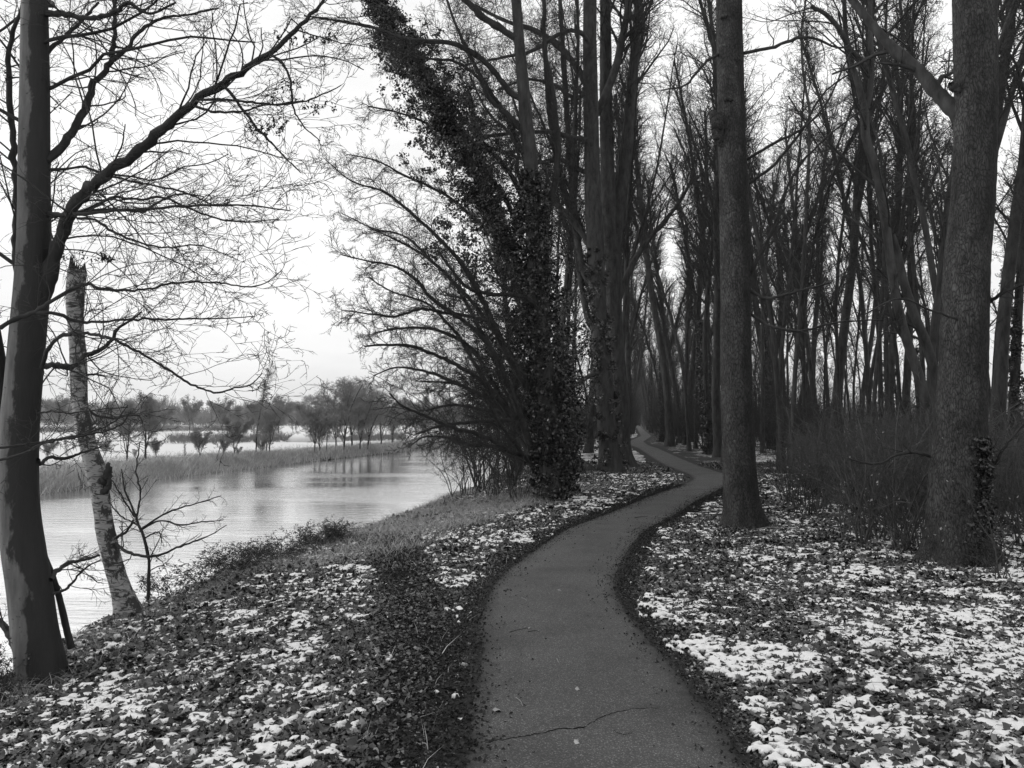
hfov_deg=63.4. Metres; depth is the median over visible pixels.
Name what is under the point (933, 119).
forest tree
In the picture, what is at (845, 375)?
forest tree
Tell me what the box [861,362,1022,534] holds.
brushwood
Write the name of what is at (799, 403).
coppice shrub
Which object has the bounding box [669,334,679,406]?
forest tree
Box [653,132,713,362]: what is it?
forest tree
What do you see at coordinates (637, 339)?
forest tree
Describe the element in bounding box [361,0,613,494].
leaning ivy tree
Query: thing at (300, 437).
snowy mound
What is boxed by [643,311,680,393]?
forest tree
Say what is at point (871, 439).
brushwood
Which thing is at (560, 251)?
forest tree
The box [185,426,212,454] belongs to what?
field tree
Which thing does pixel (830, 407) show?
coppice shrub
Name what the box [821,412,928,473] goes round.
brushwood
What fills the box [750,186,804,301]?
forest tree
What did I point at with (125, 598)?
broken birch
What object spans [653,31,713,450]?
forest tree
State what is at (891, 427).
brushwood
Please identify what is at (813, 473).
brushwood
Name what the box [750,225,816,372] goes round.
forest tree
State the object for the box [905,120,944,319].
forest tree
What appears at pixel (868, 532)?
brushwood
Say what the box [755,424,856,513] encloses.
brushwood
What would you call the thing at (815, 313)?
forest tree
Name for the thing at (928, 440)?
brushwood
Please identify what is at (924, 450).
brushwood
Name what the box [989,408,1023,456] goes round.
brushwood
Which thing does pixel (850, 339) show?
forest tree
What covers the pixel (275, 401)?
field tree
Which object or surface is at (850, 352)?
forest tree
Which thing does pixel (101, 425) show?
field tree
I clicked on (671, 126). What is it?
forest tree
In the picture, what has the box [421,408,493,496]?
bank bush
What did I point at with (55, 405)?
field tree
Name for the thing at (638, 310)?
forest tree
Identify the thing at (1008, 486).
brushwood
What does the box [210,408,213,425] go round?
field tree
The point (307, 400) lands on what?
field tree
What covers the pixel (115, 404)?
field tree
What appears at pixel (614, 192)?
grey forked tree
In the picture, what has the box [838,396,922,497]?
brushwood
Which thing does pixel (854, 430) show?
brushwood
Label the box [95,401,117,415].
field tree
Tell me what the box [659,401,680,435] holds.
coppice shrub
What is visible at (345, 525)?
bramble
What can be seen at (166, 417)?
field tree
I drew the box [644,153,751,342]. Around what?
forest tree
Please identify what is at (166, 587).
bramble
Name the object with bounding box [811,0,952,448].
forest tree
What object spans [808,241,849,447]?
forest tree
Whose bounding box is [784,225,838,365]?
forest tree
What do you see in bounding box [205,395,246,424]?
field tree
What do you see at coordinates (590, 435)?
forest tree
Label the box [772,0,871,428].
forest tree
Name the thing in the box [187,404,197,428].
field tree
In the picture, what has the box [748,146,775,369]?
forest tree
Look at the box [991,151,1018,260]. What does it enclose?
forest tree
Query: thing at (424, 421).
field tree
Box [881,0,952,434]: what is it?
forest tree
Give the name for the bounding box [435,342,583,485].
hazel bush
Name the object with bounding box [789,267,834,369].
forest tree
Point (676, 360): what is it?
forest tree
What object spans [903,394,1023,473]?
brushwood
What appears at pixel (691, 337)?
forest tree
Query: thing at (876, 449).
brushwood
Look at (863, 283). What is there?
forest tree
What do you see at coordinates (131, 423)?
field tree
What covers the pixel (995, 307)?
forest tree
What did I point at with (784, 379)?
forest tree
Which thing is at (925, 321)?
forest tree
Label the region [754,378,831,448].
coppice shrub
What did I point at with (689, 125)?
forest tree
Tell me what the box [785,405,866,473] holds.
brushwood
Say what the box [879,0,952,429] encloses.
forest tree
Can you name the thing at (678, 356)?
forest tree
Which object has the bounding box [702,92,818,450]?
forest tree
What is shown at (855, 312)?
forest tree
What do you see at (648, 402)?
forest tree
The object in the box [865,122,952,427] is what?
forest tree
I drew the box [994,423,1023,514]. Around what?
brushwood
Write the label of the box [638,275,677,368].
forest tree
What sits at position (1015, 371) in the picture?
forest tree
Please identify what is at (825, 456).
brushwood
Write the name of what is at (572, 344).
forest tree
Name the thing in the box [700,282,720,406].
forest tree
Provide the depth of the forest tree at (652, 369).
135.89 m
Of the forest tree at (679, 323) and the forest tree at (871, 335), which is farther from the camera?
the forest tree at (679, 323)
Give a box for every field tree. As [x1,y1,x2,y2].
[41,392,70,423]
[66,403,74,426]
[91,413,110,427]
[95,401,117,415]
[108,399,134,421]
[110,400,142,460]
[118,399,144,413]
[136,391,176,459]
[141,395,168,427]
[156,408,174,425]
[169,394,203,432]
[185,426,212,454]
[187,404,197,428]
[203,411,253,453]
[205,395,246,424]
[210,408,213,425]
[231,405,246,423]
[242,408,259,428]
[244,396,296,450]
[247,399,279,449]
[251,362,276,450]
[263,394,301,432]
[287,405,340,450]
[291,396,338,451]
[300,393,318,422]
[308,385,360,445]
[313,376,374,448]
[325,388,340,450]
[330,379,371,445]
[349,392,379,448]
[350,382,402,448]
[367,392,403,442]
[378,395,408,440]
[385,397,406,441]
[391,398,416,437]
[409,399,435,433]
[415,397,433,407]
[438,398,459,422]
[439,397,463,421]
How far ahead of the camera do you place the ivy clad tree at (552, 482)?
17.83 m
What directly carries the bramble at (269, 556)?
on the ground at (692, 455)
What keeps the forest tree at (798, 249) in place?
on the ground at (692, 455)
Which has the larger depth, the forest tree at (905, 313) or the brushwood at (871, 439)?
the forest tree at (905, 313)
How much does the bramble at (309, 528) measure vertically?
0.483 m
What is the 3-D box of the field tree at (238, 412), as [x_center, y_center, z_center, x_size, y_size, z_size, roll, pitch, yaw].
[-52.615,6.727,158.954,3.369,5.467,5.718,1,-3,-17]
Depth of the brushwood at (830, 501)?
15.66 m
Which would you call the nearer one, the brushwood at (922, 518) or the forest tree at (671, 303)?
the brushwood at (922, 518)
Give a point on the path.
(607, 715)
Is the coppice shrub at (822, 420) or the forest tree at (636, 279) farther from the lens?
the forest tree at (636, 279)
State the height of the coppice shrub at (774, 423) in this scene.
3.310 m
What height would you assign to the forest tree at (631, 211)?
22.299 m
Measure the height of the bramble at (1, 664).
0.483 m
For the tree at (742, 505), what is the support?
on the ground at (692, 455)
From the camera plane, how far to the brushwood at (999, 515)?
13.89 m
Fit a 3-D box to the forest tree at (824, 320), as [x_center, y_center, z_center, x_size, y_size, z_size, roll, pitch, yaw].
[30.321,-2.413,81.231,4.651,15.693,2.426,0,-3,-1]
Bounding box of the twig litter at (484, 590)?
[0,490,1023,767]
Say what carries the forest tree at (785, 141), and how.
on the ground at (692, 455)
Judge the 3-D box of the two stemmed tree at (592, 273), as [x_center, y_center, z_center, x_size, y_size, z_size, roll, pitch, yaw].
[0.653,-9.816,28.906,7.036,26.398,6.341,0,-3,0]
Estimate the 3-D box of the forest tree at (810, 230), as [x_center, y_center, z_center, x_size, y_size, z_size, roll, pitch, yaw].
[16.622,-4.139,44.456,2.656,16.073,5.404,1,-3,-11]
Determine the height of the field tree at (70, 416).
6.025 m
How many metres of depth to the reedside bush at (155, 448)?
47.93 m
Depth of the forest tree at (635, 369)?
111.00 m
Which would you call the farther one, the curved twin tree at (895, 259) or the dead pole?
the curved twin tree at (895, 259)
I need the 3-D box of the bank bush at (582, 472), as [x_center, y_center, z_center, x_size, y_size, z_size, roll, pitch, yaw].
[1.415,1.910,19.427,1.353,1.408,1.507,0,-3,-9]
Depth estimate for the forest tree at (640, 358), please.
105.75 m
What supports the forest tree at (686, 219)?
on the ground at (692, 455)
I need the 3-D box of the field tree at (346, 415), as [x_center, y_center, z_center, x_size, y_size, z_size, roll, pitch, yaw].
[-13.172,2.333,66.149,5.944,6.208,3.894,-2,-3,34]
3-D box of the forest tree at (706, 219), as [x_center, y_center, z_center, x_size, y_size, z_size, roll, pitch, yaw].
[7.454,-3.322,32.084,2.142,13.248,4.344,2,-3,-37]
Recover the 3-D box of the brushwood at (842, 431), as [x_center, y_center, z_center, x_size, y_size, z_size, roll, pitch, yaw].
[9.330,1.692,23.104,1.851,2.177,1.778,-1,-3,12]
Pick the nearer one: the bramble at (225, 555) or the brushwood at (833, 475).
the bramble at (225, 555)
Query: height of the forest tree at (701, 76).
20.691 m
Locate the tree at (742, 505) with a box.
[646,0,906,528]
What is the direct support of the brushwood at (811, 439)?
on the ground at (692, 455)
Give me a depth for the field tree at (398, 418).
90.29 m
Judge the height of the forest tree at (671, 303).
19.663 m
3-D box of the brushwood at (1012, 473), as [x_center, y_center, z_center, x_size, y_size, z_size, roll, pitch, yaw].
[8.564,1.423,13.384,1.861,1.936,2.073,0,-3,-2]
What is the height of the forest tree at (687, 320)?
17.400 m
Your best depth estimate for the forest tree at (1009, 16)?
19.03 m
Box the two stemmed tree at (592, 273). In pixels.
[428,0,629,472]
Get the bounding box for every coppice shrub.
[642,382,691,444]
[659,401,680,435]
[670,375,720,448]
[690,373,759,444]
[708,396,785,464]
[752,364,806,450]
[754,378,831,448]
[754,381,844,430]
[754,384,820,458]
[764,356,851,458]
[767,363,830,450]
[785,398,851,445]
[786,367,858,430]
[786,381,869,435]
[800,379,831,424]
[812,392,863,442]
[825,366,902,433]
[839,346,926,444]
[847,393,878,438]
[854,375,911,432]
[902,370,989,413]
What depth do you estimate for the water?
27.21 m
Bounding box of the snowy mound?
[286,430,341,441]
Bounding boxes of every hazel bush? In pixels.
[360,328,574,489]
[415,362,565,483]
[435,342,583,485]
[436,336,582,464]
[438,333,646,476]
[460,316,597,489]
[554,344,596,466]
[565,323,596,444]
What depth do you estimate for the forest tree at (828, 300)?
57.12 m
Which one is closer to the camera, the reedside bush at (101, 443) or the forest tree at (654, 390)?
the reedside bush at (101, 443)
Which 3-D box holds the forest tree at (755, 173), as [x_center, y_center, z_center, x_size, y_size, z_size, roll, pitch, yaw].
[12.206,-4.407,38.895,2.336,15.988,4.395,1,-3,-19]
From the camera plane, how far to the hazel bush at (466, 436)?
30.09 m
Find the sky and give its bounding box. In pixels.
[0,0,1023,412]
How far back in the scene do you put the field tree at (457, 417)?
123.22 m
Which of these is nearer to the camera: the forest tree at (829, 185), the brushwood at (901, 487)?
the brushwood at (901, 487)
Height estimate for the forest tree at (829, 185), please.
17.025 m
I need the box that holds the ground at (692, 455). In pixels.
[0,421,1022,767]
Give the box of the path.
[466,426,744,767]
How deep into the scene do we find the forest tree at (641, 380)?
148.41 m
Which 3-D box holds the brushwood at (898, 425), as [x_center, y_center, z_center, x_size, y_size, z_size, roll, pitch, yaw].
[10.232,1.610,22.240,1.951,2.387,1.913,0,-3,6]
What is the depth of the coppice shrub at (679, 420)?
50.44 m
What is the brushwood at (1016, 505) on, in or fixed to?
on the ground at (692, 455)
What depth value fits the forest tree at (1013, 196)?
18.76 m
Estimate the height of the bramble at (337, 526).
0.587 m
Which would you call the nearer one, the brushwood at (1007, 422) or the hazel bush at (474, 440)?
the brushwood at (1007, 422)
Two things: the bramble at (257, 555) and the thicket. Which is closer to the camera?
the bramble at (257, 555)
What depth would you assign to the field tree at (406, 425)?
98.66 m
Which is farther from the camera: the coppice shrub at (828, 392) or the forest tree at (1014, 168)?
the coppice shrub at (828, 392)
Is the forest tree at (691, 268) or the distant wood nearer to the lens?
the forest tree at (691, 268)
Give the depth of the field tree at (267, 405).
61.70 m
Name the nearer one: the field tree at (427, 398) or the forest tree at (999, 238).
the forest tree at (999, 238)
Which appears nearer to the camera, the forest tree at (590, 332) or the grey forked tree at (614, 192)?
the grey forked tree at (614, 192)
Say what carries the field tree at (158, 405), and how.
on the ground at (692, 455)
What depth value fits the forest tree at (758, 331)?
64.44 m
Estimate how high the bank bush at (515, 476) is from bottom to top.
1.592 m
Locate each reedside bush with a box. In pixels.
[39,437,59,455]
[63,440,69,455]
[97,438,118,454]
[146,437,165,454]
[212,435,233,452]
[253,438,272,450]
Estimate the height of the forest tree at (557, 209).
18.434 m
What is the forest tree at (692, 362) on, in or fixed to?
on the ground at (692, 455)
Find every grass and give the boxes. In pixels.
[0,476,1018,767]
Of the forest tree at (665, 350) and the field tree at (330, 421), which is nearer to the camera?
the field tree at (330, 421)
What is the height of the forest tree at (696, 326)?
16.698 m
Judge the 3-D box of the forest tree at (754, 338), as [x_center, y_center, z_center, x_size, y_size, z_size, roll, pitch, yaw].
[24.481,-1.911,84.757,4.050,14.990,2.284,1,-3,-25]
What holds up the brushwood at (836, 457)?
on the ground at (692, 455)
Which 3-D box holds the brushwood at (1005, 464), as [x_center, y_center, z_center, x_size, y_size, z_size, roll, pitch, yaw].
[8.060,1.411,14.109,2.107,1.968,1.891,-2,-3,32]
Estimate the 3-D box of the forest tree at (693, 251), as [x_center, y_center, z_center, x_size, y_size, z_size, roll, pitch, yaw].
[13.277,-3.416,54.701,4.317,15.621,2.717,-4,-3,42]
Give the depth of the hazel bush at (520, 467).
21.81 m
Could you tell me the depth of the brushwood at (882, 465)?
13.47 m
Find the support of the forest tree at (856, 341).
on the ground at (692, 455)
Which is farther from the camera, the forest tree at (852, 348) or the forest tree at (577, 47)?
the forest tree at (852, 348)
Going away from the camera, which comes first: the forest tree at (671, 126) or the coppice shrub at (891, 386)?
the coppice shrub at (891, 386)
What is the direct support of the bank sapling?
on the ground at (692, 455)
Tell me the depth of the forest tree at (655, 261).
49.45 m
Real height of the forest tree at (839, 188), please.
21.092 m
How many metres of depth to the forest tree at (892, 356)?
34.74 m
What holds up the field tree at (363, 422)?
on the ground at (692, 455)
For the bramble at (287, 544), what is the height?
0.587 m
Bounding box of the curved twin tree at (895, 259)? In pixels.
[743,0,1008,445]
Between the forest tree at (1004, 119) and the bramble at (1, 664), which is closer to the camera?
the bramble at (1, 664)
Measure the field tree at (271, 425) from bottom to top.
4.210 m
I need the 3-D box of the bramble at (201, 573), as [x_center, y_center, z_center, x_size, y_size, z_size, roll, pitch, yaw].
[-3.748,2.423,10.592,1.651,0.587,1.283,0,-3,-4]
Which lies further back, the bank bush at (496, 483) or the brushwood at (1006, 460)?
the bank bush at (496, 483)
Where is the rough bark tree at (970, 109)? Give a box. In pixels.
[828,0,1023,567]
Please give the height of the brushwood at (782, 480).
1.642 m
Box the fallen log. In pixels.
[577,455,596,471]
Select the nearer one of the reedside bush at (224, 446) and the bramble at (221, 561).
the bramble at (221, 561)
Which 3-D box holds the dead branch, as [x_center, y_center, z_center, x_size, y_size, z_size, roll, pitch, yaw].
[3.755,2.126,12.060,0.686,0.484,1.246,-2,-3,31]
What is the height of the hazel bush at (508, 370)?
6.790 m
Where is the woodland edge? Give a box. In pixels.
[876,378,1023,440]
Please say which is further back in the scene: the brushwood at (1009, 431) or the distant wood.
the distant wood
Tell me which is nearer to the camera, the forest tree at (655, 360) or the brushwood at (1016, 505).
the brushwood at (1016, 505)
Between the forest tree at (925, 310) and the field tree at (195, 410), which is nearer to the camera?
the forest tree at (925, 310)
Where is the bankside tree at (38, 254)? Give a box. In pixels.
[0,0,405,686]
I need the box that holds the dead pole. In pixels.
[48,557,74,649]
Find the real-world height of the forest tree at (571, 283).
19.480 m
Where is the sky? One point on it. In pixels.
(332, 360)
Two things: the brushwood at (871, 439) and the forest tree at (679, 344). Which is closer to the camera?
the brushwood at (871, 439)
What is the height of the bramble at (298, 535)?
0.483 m
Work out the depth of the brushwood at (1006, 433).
18.96 m
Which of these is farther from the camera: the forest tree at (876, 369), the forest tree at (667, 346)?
the forest tree at (667, 346)
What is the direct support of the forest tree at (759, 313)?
on the ground at (692, 455)
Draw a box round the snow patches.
[0,473,1023,767]
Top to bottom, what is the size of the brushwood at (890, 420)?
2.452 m
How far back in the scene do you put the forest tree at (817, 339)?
69.14 m
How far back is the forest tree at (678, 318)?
67.92 m
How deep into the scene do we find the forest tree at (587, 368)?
79.33 m
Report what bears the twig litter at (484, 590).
on the ground at (692, 455)
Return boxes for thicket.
[588,376,656,424]
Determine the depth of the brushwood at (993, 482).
10.98 m
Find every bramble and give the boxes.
[0,637,57,687]
[0,644,34,699]
[134,568,212,599]
[155,543,262,578]
[160,553,277,592]
[196,539,271,570]
[209,541,279,574]
[227,539,297,563]
[228,536,301,562]
[247,530,323,557]
[273,522,324,550]
[283,521,354,543]
[291,519,346,548]
[316,514,372,539]
[317,519,355,545]
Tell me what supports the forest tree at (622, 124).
on the ground at (692, 455)
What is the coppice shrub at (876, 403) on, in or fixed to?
on the ground at (692, 455)
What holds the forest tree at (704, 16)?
on the ground at (692, 455)
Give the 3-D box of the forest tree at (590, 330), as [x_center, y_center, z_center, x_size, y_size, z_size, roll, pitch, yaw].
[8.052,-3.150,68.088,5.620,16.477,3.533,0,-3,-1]
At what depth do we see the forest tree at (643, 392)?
193.10 m
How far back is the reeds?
45.95 m
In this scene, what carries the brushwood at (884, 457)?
on the ground at (692, 455)
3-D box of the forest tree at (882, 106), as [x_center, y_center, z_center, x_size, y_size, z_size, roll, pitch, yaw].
[17.187,-4.943,34.255,4.704,16.631,2.473,-2,-3,31]
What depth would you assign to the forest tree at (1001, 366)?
23.14 m
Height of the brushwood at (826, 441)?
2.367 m
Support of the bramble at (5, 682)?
on the ground at (692, 455)
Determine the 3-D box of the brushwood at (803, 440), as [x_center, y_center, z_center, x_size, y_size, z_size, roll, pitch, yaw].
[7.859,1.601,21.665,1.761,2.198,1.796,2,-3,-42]
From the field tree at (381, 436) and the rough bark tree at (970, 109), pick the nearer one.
the rough bark tree at (970, 109)
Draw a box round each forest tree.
[447,50,528,470]
[496,33,617,426]
[507,105,589,302]
[531,0,614,410]
[545,63,582,415]
[548,171,563,326]
[551,248,593,442]
[556,79,623,448]
[560,254,583,400]
[563,249,589,398]
[572,2,668,271]
[579,193,643,396]
[579,305,634,362]
[582,59,658,453]
[583,341,590,412]
[584,111,650,438]
[598,67,666,276]
[612,25,675,446]
[613,7,695,353]
[622,197,669,305]
[622,303,659,361]
[629,220,671,348]
[629,263,647,352]
[629,266,653,431]
[629,274,667,369]
[629,281,653,432]
[629,289,664,439]
[630,176,691,450]
[631,319,657,420]
[631,352,650,393]
[632,322,647,386]
[633,338,648,429]
[635,231,675,411]
[636,156,686,443]
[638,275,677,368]
[642,309,654,401]
[642,351,648,427]
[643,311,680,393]
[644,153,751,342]
[647,347,656,429]
[648,341,658,403]
[649,331,660,395]
[651,0,787,472]
[651,62,719,262]
[651,325,670,432]
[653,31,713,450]
[653,109,755,443]
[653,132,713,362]
[654,258,696,441]
[655,343,684,402]
[657,275,675,368]
[657,295,689,383]
[658,284,695,432]
[660,179,713,298]
[663,145,762,348]
[663,228,713,315]
[664,276,680,357]
[665,0,774,457]
[667,321,701,436]
[669,323,692,381]
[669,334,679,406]
[673,49,765,454]
[673,90,776,363]
[674,199,709,444]
[674,252,703,384]
[676,231,713,301]
[678,0,762,461]
[678,297,702,359]
[681,298,694,390]
[682,195,713,448]
[687,96,714,441]
[697,217,749,416]
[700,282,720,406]
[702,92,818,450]
[707,110,769,431]
[745,93,775,214]
[746,139,807,414]
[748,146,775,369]
[749,183,779,423]
[749,187,809,399]
[750,144,794,439]
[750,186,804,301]
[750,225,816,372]
[751,137,799,452]
[751,232,776,442]
[751,259,760,343]
[751,299,760,368]
[751,322,759,435]
[751,344,760,390]
[752,0,851,476]
[757,48,836,470]
[758,177,821,466]
[759,78,856,448]
[760,109,816,397]
[761,80,887,417]
[765,172,850,427]
[771,242,810,319]
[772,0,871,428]
[772,0,928,449]
[776,78,894,416]
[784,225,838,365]
[784,235,807,413]
[785,152,843,414]
[789,202,852,428]
[789,243,823,380]
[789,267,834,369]
[795,0,936,444]
[798,120,850,408]
[798,289,841,390]
[806,177,894,424]
[806,289,834,360]
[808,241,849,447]
[809,207,840,411]
[809,279,824,382]
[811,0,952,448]
[812,0,910,425]
[823,213,903,421]
[824,241,860,408]
[825,42,909,430]
[825,293,860,398]
[826,211,877,418]
[826,273,862,391]
[828,0,950,361]
[828,23,929,444]
[839,0,919,445]
[841,211,873,419]
[846,190,893,376]
[847,135,931,332]
[848,197,926,418]
[858,132,921,431]
[859,251,926,373]
[864,9,950,422]
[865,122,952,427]
[872,0,1016,437]
[873,81,993,405]
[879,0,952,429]
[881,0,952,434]
[896,0,1022,400]
[904,0,1023,363]
[904,80,1011,326]
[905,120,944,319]
[905,213,933,334]
[910,56,952,382]
[915,0,1023,217]
[933,0,1023,161]
[937,217,1023,364]
[941,131,1023,314]
[989,0,1023,446]
[989,135,1018,417]
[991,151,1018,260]
[993,175,1018,277]
[994,26,1023,235]
[994,78,1023,442]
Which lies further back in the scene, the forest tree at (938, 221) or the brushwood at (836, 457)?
the forest tree at (938, 221)
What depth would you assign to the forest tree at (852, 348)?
63.31 m
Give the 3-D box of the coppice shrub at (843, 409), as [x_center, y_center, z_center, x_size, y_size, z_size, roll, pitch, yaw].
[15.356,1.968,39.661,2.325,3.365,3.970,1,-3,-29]
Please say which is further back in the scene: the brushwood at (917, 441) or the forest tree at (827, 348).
the forest tree at (827, 348)
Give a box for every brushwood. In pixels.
[754,386,860,514]
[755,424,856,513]
[758,427,816,504]
[772,371,912,511]
[772,404,843,483]
[776,383,931,541]
[779,433,845,489]
[781,418,827,471]
[782,397,869,500]
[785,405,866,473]
[786,412,928,507]
[790,436,837,497]
[793,431,855,492]
[795,413,854,481]
[801,415,866,478]
[802,412,887,502]
[802,436,861,503]
[807,414,924,543]
[811,394,901,486]
[816,399,928,498]
[818,406,885,457]
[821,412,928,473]
[823,385,927,510]
[824,433,930,538]
[833,391,960,549]
[833,393,924,459]
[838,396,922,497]
[841,392,928,455]
[841,400,923,448]
[841,414,928,496]
[849,417,929,525]
[850,404,927,520]
[853,402,926,460]
[856,431,927,528]
[857,383,1022,527]
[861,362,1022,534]
[866,400,923,447]
[887,427,992,481]
[892,421,927,474]
[897,433,1022,517]
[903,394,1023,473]
[923,414,1022,520]
[928,423,1023,517]
[989,405,1023,489]
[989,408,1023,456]
[989,416,1023,456]
[989,416,1023,508]
[990,393,1023,526]
[990,394,1023,468]
[991,414,1023,521]
[991,431,1023,510]
[991,435,1023,544]
[991,445,1023,526]
[993,411,1023,490]
[993,429,1023,511]
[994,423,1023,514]
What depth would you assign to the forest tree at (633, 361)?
92.03 m
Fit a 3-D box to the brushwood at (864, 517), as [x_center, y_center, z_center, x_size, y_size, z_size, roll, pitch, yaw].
[5.136,1.128,11.720,2.696,2.285,1.888,-2,-3,40]
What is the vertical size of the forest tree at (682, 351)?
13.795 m
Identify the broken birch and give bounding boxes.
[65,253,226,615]
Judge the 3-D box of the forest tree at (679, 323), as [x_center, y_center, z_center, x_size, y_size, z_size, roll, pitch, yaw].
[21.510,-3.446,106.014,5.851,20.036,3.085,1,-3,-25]
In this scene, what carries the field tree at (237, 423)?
on the ground at (692, 455)
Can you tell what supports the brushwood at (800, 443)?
on the ground at (692, 455)
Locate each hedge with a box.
[40,423,256,431]
[161,430,407,443]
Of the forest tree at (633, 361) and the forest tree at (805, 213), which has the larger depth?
the forest tree at (633, 361)
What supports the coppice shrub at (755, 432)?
on the ground at (692, 455)
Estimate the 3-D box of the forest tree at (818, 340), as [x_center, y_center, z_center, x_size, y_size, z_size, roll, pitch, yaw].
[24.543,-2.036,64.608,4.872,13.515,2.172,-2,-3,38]
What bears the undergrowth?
on the ground at (692, 455)
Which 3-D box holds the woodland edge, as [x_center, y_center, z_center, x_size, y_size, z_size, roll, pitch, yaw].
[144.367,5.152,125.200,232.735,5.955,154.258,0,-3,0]
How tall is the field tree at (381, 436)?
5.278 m
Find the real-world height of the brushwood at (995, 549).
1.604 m
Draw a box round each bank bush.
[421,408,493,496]
[463,427,522,498]
[487,441,538,500]
[567,440,595,492]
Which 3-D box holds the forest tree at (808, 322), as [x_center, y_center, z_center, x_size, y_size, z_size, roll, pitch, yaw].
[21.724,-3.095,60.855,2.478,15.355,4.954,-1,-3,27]
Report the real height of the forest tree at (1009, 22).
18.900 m
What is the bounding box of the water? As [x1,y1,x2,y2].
[0,442,522,674]
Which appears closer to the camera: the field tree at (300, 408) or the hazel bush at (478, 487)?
the hazel bush at (478, 487)
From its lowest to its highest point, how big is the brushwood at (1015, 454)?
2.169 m
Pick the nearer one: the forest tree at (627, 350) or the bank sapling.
the bank sapling
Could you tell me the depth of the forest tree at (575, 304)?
61.94 m
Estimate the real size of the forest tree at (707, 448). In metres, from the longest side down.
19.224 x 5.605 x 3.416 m
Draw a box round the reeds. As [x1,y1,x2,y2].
[39,439,488,494]
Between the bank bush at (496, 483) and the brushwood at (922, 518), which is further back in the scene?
the bank bush at (496, 483)
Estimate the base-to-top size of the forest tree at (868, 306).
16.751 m
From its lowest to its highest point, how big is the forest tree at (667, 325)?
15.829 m
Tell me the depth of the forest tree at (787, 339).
68.95 m
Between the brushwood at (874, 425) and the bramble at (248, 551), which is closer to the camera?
the bramble at (248, 551)
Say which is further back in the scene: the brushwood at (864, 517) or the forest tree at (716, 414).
the forest tree at (716, 414)
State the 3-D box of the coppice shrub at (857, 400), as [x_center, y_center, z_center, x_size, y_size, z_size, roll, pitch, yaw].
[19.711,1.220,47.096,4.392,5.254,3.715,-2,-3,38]
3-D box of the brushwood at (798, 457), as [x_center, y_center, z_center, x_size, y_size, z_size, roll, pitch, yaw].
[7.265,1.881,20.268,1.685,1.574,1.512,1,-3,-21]
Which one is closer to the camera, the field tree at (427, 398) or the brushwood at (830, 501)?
the brushwood at (830, 501)
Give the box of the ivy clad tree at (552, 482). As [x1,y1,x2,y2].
[263,0,610,503]
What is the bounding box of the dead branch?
[737,510,798,539]
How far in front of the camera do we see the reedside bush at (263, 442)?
54.13 m
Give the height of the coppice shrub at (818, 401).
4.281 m
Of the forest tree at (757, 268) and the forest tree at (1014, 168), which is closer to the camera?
the forest tree at (1014, 168)
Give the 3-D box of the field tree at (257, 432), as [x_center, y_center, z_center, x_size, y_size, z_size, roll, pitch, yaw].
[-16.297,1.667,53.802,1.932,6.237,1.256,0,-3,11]
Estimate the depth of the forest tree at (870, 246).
29.40 m
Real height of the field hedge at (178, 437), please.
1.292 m
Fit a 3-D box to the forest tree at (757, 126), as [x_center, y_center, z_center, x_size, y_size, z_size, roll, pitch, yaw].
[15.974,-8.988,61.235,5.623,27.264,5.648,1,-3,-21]
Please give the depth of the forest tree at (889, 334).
35.57 m
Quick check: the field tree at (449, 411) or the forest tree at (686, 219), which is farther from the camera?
the field tree at (449, 411)
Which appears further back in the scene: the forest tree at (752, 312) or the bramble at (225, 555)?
the forest tree at (752, 312)
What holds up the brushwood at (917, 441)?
on the ground at (692, 455)
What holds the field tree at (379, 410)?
on the ground at (692, 455)
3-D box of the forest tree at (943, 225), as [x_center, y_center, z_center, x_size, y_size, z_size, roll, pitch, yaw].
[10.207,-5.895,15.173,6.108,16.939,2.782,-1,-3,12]
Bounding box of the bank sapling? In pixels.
[110,431,226,603]
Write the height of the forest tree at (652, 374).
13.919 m
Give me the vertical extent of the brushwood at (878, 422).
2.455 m
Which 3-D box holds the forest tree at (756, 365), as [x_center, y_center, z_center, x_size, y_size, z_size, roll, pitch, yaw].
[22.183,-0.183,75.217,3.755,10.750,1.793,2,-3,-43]
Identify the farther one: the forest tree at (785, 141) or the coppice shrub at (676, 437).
the forest tree at (785, 141)
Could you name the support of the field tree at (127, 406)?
on the ground at (692, 455)
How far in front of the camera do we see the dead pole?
6.94 m
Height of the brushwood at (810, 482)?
2.397 m
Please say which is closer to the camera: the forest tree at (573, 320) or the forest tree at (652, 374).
the forest tree at (573, 320)
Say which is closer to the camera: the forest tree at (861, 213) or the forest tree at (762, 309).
the forest tree at (762, 309)
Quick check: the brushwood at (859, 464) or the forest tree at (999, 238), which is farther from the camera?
the forest tree at (999, 238)
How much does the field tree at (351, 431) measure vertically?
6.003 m
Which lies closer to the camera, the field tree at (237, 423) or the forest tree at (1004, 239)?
the forest tree at (1004, 239)
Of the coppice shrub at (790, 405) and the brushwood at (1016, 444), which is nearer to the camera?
the brushwood at (1016, 444)
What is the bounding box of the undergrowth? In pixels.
[552,320,925,448]
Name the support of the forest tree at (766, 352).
on the ground at (692, 455)
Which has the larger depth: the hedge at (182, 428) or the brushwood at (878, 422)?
the hedge at (182, 428)
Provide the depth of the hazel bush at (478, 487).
23.88 m
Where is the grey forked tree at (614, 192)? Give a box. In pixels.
[539,0,718,466]
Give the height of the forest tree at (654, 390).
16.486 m
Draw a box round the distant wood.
[41,394,1021,425]

